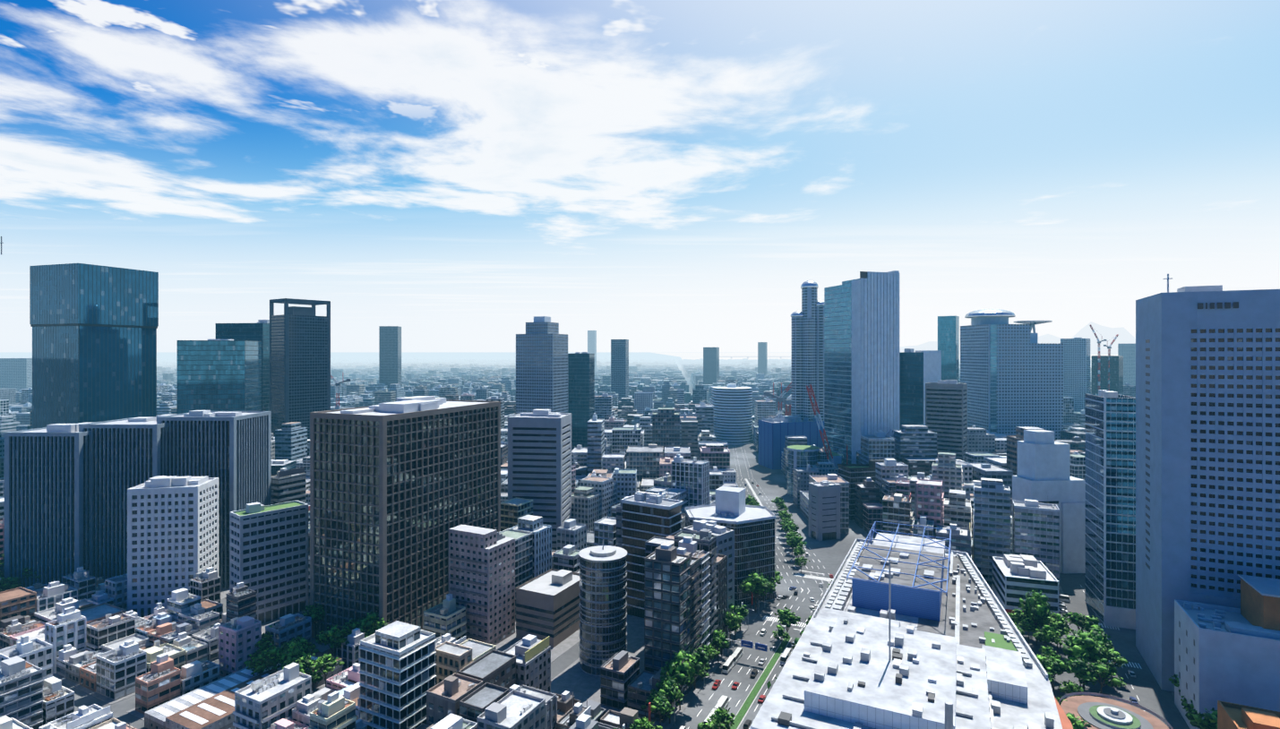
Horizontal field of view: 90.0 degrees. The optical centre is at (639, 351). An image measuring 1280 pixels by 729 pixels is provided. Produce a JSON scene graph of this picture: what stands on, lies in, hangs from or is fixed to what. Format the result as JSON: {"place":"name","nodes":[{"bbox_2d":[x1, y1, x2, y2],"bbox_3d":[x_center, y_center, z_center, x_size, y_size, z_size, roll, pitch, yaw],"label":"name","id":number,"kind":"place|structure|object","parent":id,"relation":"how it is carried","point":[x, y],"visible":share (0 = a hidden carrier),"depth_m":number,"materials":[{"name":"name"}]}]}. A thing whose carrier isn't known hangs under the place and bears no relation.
{"place":"outdoors","nodes":[
{"label":"outdoors","id":0,"kind":"place"},
{"bbox_2d":[0,358,32,391],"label":"tower","id":1,"kind":"structure","parent":0,"point":[16,373],"depth_m":1456.44,"materials":[{"name":"blue glass"}]},
{"bbox_2d":[215,319,269,411],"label":"skyscraper","id":2,"kind":"structure","parent":0,"point":[259,330],"depth_m":671.78,"materials":[{"name":"blue glass"}]},
{"bbox_2d":[0,553,1174,728],"bbox_3d":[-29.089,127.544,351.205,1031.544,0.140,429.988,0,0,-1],"label":"pavement","id":3,"kind":"structure","parent":0,"point":[575,681],"depth_m":254.87,"materials":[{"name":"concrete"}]},
{"bbox_2d":[0,352,1189,728],"bbox_3d":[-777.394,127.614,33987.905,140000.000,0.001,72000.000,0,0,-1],"label":"ground","id":4,"kind":"structure","parent":0,"point":[824,558],"depth_m":303.57,"materials":[{"name":"grey asphalt"}]},
{"bbox_2d":[0,576,22,591],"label":"tree","id":5,"kind":"object","parent":4,"relation":"on","point":[13,579],"visible":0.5,"depth_m":324.07,"materials":[{"name":"green plant"}]},
{"bbox_2d":[4,422,91,590],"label":"office tower","id":6,"kind":"structure","parent":4,"relation":"on","point":[47,503],"depth_m":331.06,"materials":[{"name":"blue glass"}]},
{"bbox_2d":[29,263,158,429],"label":"skyscraper","id":7,"kind":"structure","parent":4,"relation":"on","point":[94,343],"depth_m":561.15,"materials":[{"name":"teal glass"}]},
{"bbox_2d":[78,414,170,582],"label":"office tower","id":8,"kind":"structure","parent":4,"relation":"on","point":[128,453],"depth_m":337.93,"materials":[{"name":"blue glass"}]},
{"bbox_2d":[127,475,218,618],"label":"white office","id":9,"kind":"structure","parent":4,"relation":"on","point":[173,533],"depth_m":307.64,"materials":[{"name":"grey concrete"}]},
{"bbox_2d":[156,410,271,588],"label":"office tower","id":10,"kind":"structure","parent":4,"relation":"on","point":[231,451],"depth_m":344.96,"materials":[{"name":"grey glass"}]},
{"bbox_2d":[176,339,261,414],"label":"office building","id":11,"kind":"structure","parent":4,"relation":"on","point":[219,374],"depth_m":525.23,"materials":[{"name":"glass"}]},
{"bbox_2d":[144,616,342,728],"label":"buildings","id":12,"kind":"structure","parent":4,"relation":"on","point":[210,706],"depth_m":231.93,"materials":[{"name":"paint"}]},
{"bbox_2d":[246,657,264,676],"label":"tree","id":13,"kind":"object","parent":4,"relation":"on","point":[252,665],"visible":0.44,"depth_m":241.31,"materials":[{"name":"green plant"}]},
{"bbox_2d":[254,633,275,654],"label":"tree","id":14,"kind":"object","parent":4,"relation":"on","point":[264,642],"visible":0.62,"depth_m":255.45,"materials":[{"name":"green plant"}]},
{"bbox_2d":[229,500,308,623],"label":"office building","id":15,"kind":"structure","parent":4,"relation":"on","point":[269,554],"depth_m":303.78,"materials":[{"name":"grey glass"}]},
{"bbox_2d":[251,647,285,671],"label":"tree","id":16,"kind":"object","parent":4,"relation":"on","point":[266,661],"visible":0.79,"depth_m":240.28,"materials":[{"name":"green plant"}]},
{"bbox_2d":[271,459,296,475],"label":"building","id":17,"kind":"structure","parent":4,"relation":"on","point":[277,465],"depth_m":417.27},
{"bbox_2d":[273,640,311,667],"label":"tree","id":18,"kind":"object","parent":4,"relation":"on","point":[296,653],"visible":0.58,"depth_m":242.72,"materials":[{"name":"green plant"}]},
{"bbox_2d":[283,652,315,673],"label":"tree","id":19,"kind":"object","parent":4,"relation":"on","point":[305,661],"visible":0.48,"depth_m":237.55,"materials":[{"name":"green plant"}]},
{"bbox_2d":[269,298,330,439],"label":"tower","id":20,"kind":"structure","parent":4,"relation":"on","point":[299,364],"depth_m":643.54,"materials":[{"name":"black glass"}]},
{"bbox_2d":[284,637,318,652],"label":"tree","id":21,"kind":"object","parent":4,"relation":"on","point":[303,641],"visible":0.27,"depth_m":256.34,"materials":[{"name":"green plant"}]},
{"bbox_2d":[301,602,325,635],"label":"tree","id":22,"kind":"object","parent":4,"relation":"on","point":[315,613],"visible":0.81,"depth_m":282.45,"materials":[{"name":"green plant"}]},
{"bbox_2d":[306,668,323,693],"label":"tree","id":23,"kind":"object","parent":4,"relation":"on","point":[315,677],"visible":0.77,"depth_m":236.47,"materials":[{"name":"green plant"}]},
{"bbox_2d":[309,653,344,687],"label":"tree","id":24,"kind":"object","parent":4,"relation":"on","point":[329,663],"visible":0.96,"depth_m":240.64,"materials":[{"name":"green plant"}]},
{"bbox_2d":[314,624,352,656],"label":"tree","id":25,"kind":"object","parent":4,"relation":"on","point":[335,636],"visible":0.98,"depth_m":257.92,"materials":[{"name":"green plant"}]},
{"bbox_2d":[352,611,387,635],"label":"tree","id":26,"kind":"object","parent":4,"relation":"on","point":[367,625],"visible":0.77,"depth_m":267.07,"materials":[{"name":"green plant"}]},
{"bbox_2d":[378,326,401,388],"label":"tower","id":27,"kind":"structure","parent":4,"relation":"on","point":[390,355],"depth_m":1482.03,"materials":[{"name":"teal glass"}]},
{"bbox_2d":[309,395,500,640],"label":"office building","id":28,"kind":"structure","parent":4,"relation":"on","point":[399,487],"depth_m":284.06,"materials":[{"name":"brown glass"}]},
{"bbox_2d":[448,524,515,645],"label":"pink apartments","id":29,"kind":"structure","parent":4,"relation":"on","point":[482,575],"depth_m":278.65,"materials":[{"name":"pink concrete"}]},
{"bbox_2d":[507,409,571,550],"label":"office building","id":30,"kind":"structure","parent":4,"relation":"on","point":[539,458],"depth_m":398.22,"materials":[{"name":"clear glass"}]},
{"bbox_2d":[515,316,567,414],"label":"skyscraper","id":31,"kind":"structure","parent":4,"relation":"on","point":[542,363],"depth_m":644.36,"materials":[{"name":"grey glass"}]},
{"bbox_2d":[0,452,1085,728],"bbox_3d":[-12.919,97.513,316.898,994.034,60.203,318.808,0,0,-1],"label":"city","id":32,"kind":"object","parent":4,"relation":"on","point":[86,630],"visible":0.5,"depth_m":244.21,"materials":[{"name":"paint"}]},
{"bbox_2d":[0,358,1135,533],"bbox_3d":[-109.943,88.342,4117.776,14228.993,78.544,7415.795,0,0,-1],"label":"city","id":33,"kind":"object","parent":4,"relation":"on","point":[650,427],"visible":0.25,"depth_m":655.44,"materials":[{"name":"paint"}]},
{"bbox_2d":[515,540,627,676],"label":"buildings","id":34,"kind":"structure","parent":4,"relation":"on","point":[559,606],"depth_m":256.92,"materials":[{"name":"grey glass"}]},
{"bbox_2d":[567,352,594,450],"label":"teal tower","id":35,"kind":"structure","parent":4,"relation":"on","point":[581,388],"depth_m":718.63,"materials":[{"name":"blue glass"}]},
{"bbox_2d":[587,330,596,370],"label":"tower","id":36,"kind":"structure","parent":4,"relation":"on","point":[591,341],"depth_m":2998.11,"materials":[{"name":"blue glass"}]},
{"bbox_2d":[610,339,628,401],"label":"slim tower","id":37,"kind":"structure","parent":4,"relation":"on","point":[620,367],"depth_m":1149.94,"materials":[{"name":"teal glass"}]},
{"bbox_2d":[628,716,662,728],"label":"tree","id":38,"kind":"object","parent":4,"relation":"on","point":[643,723],"visible":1,"depth_m":198.58,"materials":[{"name":"green plant"}]},
{"bbox_2d":[620,491,683,618],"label":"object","id":39,"kind":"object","parent":4,"relation":"on","point":[647,516],"visible":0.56,"depth_m":306.93,"materials":[{"name":"grey glass"}]},
{"bbox_2d":[640,689,674,725],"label":"tree","id":40,"kind":"object","parent":4,"relation":"on","point":[660,702],"visible":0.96,"depth_m":212.84,"materials":[{"name":"green plant"}]},
{"bbox_2d":[650,673,684,723],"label":"tree","id":41,"kind":"object","parent":4,"relation":"on","point":[667,685],"visible":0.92,"depth_m":217.85,"materials":[{"name":"green plant"}]},
{"bbox_2d":[660,649,702,710],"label":"tree","id":42,"kind":"object","parent":4,"relation":"on","point":[681,673],"visible":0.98,"depth_m":226.18,"materials":[{"name":"green plant"}]},
{"bbox_2d":[687,647,709,689],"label":"tree","id":43,"kind":"object","parent":4,"relation":"on","point":[700,657],"visible":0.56,"depth_m":238.88,"materials":[{"name":"green plant"}]},
{"bbox_2d":[683,519,734,631],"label":"office building","id":44,"kind":"structure","parent":4,"relation":"on","point":[725,540],"depth_m":292.67,"materials":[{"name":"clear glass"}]},
{"bbox_2d":[703,644,720,672],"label":"tree","id":45,"kind":"object","parent":4,"relation":"on","point":[711,650],"visible":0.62,"depth_m":251.27,"materials":[{"name":"green plant"}]},
{"bbox_2d":[696,714,727,728],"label":"tree","id":46,"kind":"object","parent":4,"relation":"on","point":[712,724],"visible":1,"depth_m":197.58,"materials":[{"name":"green plant"}]},
{"bbox_2d":[622,553,807,728],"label":"street furniture","id":47,"kind":"object","parent":4,"relation":"on","point":[758,646],"visible":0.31,"depth_m":262.00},
{"bbox_2d":[709,628,729,662],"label":"tree","id":48,"kind":"object","parent":4,"relation":"on","point":[719,640],"visible":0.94,"depth_m":260.02,"materials":[{"name":"green plant"}]},
{"bbox_2d":[713,695,729,709],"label":"truck","id":49,"kind":"object","parent":4,"relation":"on","point":[723,702],"visible":0.52,"depth_m":227.92,"materials":[{"name":"metal"}]},
{"bbox_2d":[710,706,736,728],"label":"tree","id":50,"kind":"object","parent":4,"relation":"on","point":[725,717],"visible":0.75,"depth_m":203.67,"materials":[{"name":"green plant"}]},
{"bbox_2d":[721,655,734,673],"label":"bus","id":51,"kind":"object","parent":4,"relation":"on","point":[728,664],"visible":0.88,"depth_m":255.22,"materials":[{"name":"metal"}]},
{"bbox_2d":[684,486,775,607],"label":"office building","id":52,"kind":"structure","parent":4,"relation":"on","point":[752,527],"depth_m":326.30,"materials":[{"name":"grey glass"}]},
{"bbox_2d":[711,380,752,445],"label":"office building","id":53,"kind":"structure","parent":4,"relation":"on","point":[732,404],"depth_m":876.84,"materials":[{"name":"clear glass"}]},
{"bbox_2d":[723,610,740,645],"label":"tree","id":54,"kind":"object","parent":4,"relation":"on","point":[731,622],"visible":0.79,"depth_m":274.80,"materials":[{"name":"green plant"}]},
{"bbox_2d":[729,603,748,631],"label":"tree","id":55,"kind":"object","parent":4,"relation":"on","point":[743,611],"visible":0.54,"depth_m":290.48,"materials":[{"name":"green plant"}]},
{"bbox_2d":[738,570,773,612],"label":"tree","id":56,"kind":"object","parent":4,"relation":"on","point":[755,582],"visible":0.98,"depth_m":310.03,"materials":[{"name":"green plant"}]},
{"bbox_2d":[757,342,767,374],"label":"tower","id":57,"kind":"structure","parent":4,"relation":"on","point":[762,357],"depth_m":2315.57,"materials":[{"name":"blue glass"}]},
{"bbox_2d":[770,378,791,415],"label":"tower crane","id":58,"kind":"object","parent":4,"relation":"on","point":[786,402],"visible":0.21,"depth_m":859.08,"materials":[{"name":"metal"}]},
{"bbox_2d":[772,624,790,644],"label":"tree","id":59,"kind":"object","parent":4,"relation":"on","point":[780,632],"visible":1,"depth_m":274.64,"materials":[{"name":"green plant"}]},
{"bbox_2d":[780,647,791,664],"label":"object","id":60,"kind":"object","parent":4,"relation":"on","point":[786,655],"visible":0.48,"depth_m":262.98,"materials":[{"name":"metal"}]},
{"bbox_2d":[774,607,800,635],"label":"tree","id":61,"kind":"object","parent":4,"relation":"on","point":[786,617],"visible":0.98,"depth_m":281.19,"materials":[{"name":"green plant"}]},
{"bbox_2d":[781,520,798,532],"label":"tree","id":62,"kind":"object","parent":4,"relation":"on","point":[787,527],"visible":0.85,"depth_m":423.61,"materials":[{"name":"green plant"}]},
{"bbox_2d":[758,415,824,469],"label":"building","id":63,"kind":"structure","parent":4,"relation":"on","point":[774,433],"depth_m":700.11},
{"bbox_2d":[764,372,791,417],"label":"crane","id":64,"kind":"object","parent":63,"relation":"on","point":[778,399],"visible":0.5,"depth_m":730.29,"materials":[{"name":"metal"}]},
{"bbox_2d":[786,534,807,558],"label":"tree","id":65,"kind":"object","parent":4,"relation":"on","point":[794,542],"visible":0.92,"depth_m":389.98,"materials":[{"name":"green plant"}]},
{"bbox_2d":[790,280,824,420],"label":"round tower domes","id":66,"kind":"structure","parent":4,"relation":"on","point":[808,345],"depth_m":711.37,"materials":[{"name":"grey glass"}]},
{"bbox_2d":[786,445,841,496],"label":"office building","id":67,"kind":"structure","parent":4,"relation":"on","point":[801,456],"depth_m":561.67,"materials":[{"name":"glass"}]},
{"bbox_2d":[808,480,840,541],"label":"building","id":68,"kind":"structure","parent":4,"relation":"on","point":[824,510],"depth_m":433.26,"materials":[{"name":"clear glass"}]},
{"bbox_2d":[806,384,847,475],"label":"crane","id":69,"kind":"object","parent":4,"relation":"on","point":[821,424],"visible":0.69,"depth_m":561.68,"materials":[{"name":"metal"}]},
{"bbox_2d":[837,459,884,521],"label":"dark midrise","id":70,"kind":"structure","parent":4,"relation":"on","point":[855,473],"depth_m":482.91,"materials":[{"name":"grey glass"}]},
{"bbox_2d":[824,270,899,466],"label":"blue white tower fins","id":71,"kind":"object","parent":4,"relation":"on","point":[862,356],"visible":0.77,"depth_m":570.19,"materials":[{"name":"blue glass"}]},
{"bbox_2d":[748,521,1073,728],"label":"department store","id":72,"kind":"structure","parent":4,"relation":"on","point":[906,632],"depth_m":151.67,"materials":[{"name":"white concrete"}]},
{"bbox_2d":[687,448,1144,728],"bbox_3d":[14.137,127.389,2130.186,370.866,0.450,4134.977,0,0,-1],"label":"road markings","id":73,"kind":"object","parent":4,"relation":"on","point":[751,699],"visible":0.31,"depth_m":257.13,"materials":[{"name":"paint"}]},
{"bbox_2d":[899,348,941,429],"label":"skyscraper","id":74,"kind":"structure","parent":4,"relation":"on","point":[919,370],"depth_m":653.41,"materials":[{"name":"glass"}]},
{"bbox_2d":[925,379,967,462],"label":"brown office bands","id":75,"kind":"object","parent":4,"relation":"on","point":[946,410],"visible":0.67,"depth_m":572.22,"materials":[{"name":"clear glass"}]},
{"bbox_2d":[937,316,959,383],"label":"blue tower","id":76,"kind":"structure","parent":4,"relation":"on","point":[949,337],"depth_m":1016.37,"materials":[{"name":"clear glass"}]},
{"bbox_2d":[992,554,1058,624],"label":"office building","id":77,"kind":"structure","parent":4,"relation":"on","point":[1016,578],"depth_m":300.79,"materials":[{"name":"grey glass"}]},
{"bbox_2d":[1018,618,1040,644],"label":"tree","id":78,"kind":"object","parent":4,"relation":"on","point":[1027,624],"visible":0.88,"depth_m":277.40,"materials":[{"name":"green plant"}]},
{"bbox_2d":[1018,588,1050,645],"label":"tree","id":79,"kind":"object","parent":4,"relation":"on","point":[1035,608],"visible":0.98,"depth_m":276.60,"materials":[{"name":"green plant"}]},
{"bbox_2d":[1032,625,1064,646],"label":"tree","id":80,"kind":"object","parent":4,"relation":"on","point":[1045,634],"visible":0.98,"depth_m":261.62,"materials":[{"name":"green plant"}]},
{"bbox_2d":[1012,429,1085,574],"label":"stepped white block","id":81,"kind":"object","parent":4,"relation":"on","point":[1043,468],"visible":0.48,"depth_m":369.05,"materials":[{"name":"grey concrete"}]},
{"bbox_2d":[1039,644,1061,659],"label":"tree","id":82,"kind":"object","parent":4,"relation":"on","point":[1046,651],"visible":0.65,"depth_m":250.19,"materials":[{"name":"green plant"}]},
{"bbox_2d":[1036,653,1065,690],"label":"tree","id":83,"kind":"object","parent":4,"relation":"on","point":[1058,670],"visible":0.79,"depth_m":239.51,"materials":[{"name":"green plant"}]},
{"bbox_2d":[1040,613,1073,653],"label":"tree","id":84,"kind":"object","parent":4,"relation":"on","point":[1057,622],"visible":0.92,"depth_m":269.26,"materials":[{"name":"green plant"}]},
{"bbox_2d":[1057,679,1085,696],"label":"tree","id":85,"kind":"object","parent":4,"relation":"on","point":[1070,687],"visible":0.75,"depth_m":227.33,"materials":[{"name":"green plant"}]},
{"bbox_2d":[1060,337,1090,412],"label":"skyscraper","id":86,"kind":"structure","parent":4,"relation":"on","point":[1077,369],"depth_m":1023.51,"materials":[{"name":"grey glass"}]},
{"bbox_2d":[1058,655,1097,687],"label":"tree","id":87,"kind":"object","parent":4,"relation":"on","point":[1080,668],"visible":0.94,"depth_m":232.21,"materials":[{"name":"green plant"}]},
{"bbox_2d":[1065,713,1091,728],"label":"tree","id":88,"kind":"object","parent":4,"relation":"on","point":[1079,724],"visible":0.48,"depth_m":201.51,"materials":[{"name":"green plant"}]},
{"bbox_2d":[1062,611,1100,632],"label":"tree","id":89,"kind":"object","parent":4,"relation":"on","point":[1080,621],"visible":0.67,"depth_m":274.60,"materials":[{"name":"green plant"}]},
{"bbox_2d":[1062,628,1108,688],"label":"tree","id":90,"kind":"object","parent":4,"relation":"on","point":[1084,646],"visible":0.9,"depth_m":239.57,"materials":[{"name":"green plant"}]},
{"bbox_2d":[1082,629,1111,661],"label":"tree","id":91,"kind":"object","parent":4,"relation":"on","point":[1100,637],"visible":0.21,"depth_m":253.95,"materials":[{"name":"green plant"}]},
{"bbox_2d":[1089,324,1106,389],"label":"crane","id":92,"kind":"object","parent":4,"relation":"on","point":[1097,339],"visible":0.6,"depth_m":1014.61,"materials":[{"name":"metal"}]},
{"bbox_2d":[1091,355,1123,395],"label":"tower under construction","id":93,"kind":"structure","parent":4,"relation":"on","point":[1116,373],"depth_m":1026.70,"materials":[{"name":"teal glass"}]},
{"bbox_2d":[1090,658,1126,694],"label":"tree","id":94,"kind":"object","parent":4,"relation":"on","point":[1104,669],"visible":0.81,"depth_m":232.74,"materials":[{"name":"green plant"}]},
{"bbox_2d":[1085,389,1135,629],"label":"building","id":95,"kind":"structure","parent":4,"relation":"on","point":[1110,508],"depth_m":296.99,"materials":[{"name":"blue glass"}]},
{"bbox_2d":[1097,641,1128,676],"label":"tree","id":96,"kind":"object","parent":4,"relation":"on","point":[1121,661],"visible":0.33,"depth_m":245.08,"materials":[{"name":"green plant"}]},
{"bbox_2d":[1058,692,1173,728],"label":"plaza","id":97,"kind":"structure","parent":4,"relation":"on","point":[1095,712],"depth_m":208.28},
{"bbox_2d":[1117,343,1135,385],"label":"skyscraper","id":98,"kind":"structure","parent":4,"relation":"on","point":[1127,352],"depth_m":1636.34,"materials":[{"name":"blue glass"}]},
{"bbox_2d":[1185,707,1217,728],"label":"tree","id":99,"kind":"object","parent":4,"relation":"on","point":[1209,721],"visible":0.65,"depth_m":199.89,"materials":[{"name":"green plant"}]},
{"bbox_2d":[1174,574,1279,728],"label":"hotel podium","id":100,"kind":"object","parent":4,"relation":"on","point":[1231,655],"visible":0.94,"depth_m":206.72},
{"bbox_2d":[1176,284,1279,599],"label":"hotel slab","id":101,"kind":"structure","parent":4,"relation":"on","point":[1234,442],"depth_m":232.29,"materials":[{"name":"white concrete"}]},
{"bbox_2d":[1217,700,1279,728],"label":"brick corner block","id":102,"kind":"structure","parent":4,"relation":"on","point":[1232,716],"depth_m":178.24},
{"bbox_2d":[0,0,1279,352],"label":"sky","id":103,"kind":"structure","parent":0,"point":[657,176],"materials":[{"name":"blue"}]},
{"bbox_2d":[703,347,719,384],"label":"tower","id":104,"kind":"structure","parent":0,"point":[710,365],"depth_m":1910.61,"materials":[{"name":"blue glass"}]},
{"bbox_2d":[655,352,1117,360],"bbox_3d":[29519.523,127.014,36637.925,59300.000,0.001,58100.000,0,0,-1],"label":"sea","id":105,"kind":"structure","parent":0,"point":[691,356],"depth_m":20809.51,"materials":[{"name":"liquid"}]},
{"bbox_2d":[960,309,1063,439],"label":"skyscraper","id":106,"kind":"structure","parent":0,"point":[1011,375],"depth_m":709.15,"materials":[{"name":"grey glass"}]},
{"bbox_2d":[899,321,1135,354],"bbox_3d":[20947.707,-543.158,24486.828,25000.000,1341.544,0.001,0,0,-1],"label":"mountains","id":107,"kind":"structure","parent":0,"point":[1108,334],"depth_m":24404.56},
{"bbox_2d":[1135,274,1240,691],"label":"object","id":108,"kind":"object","parent":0,"point":[1163,451],"visible":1,"depth_m":241.00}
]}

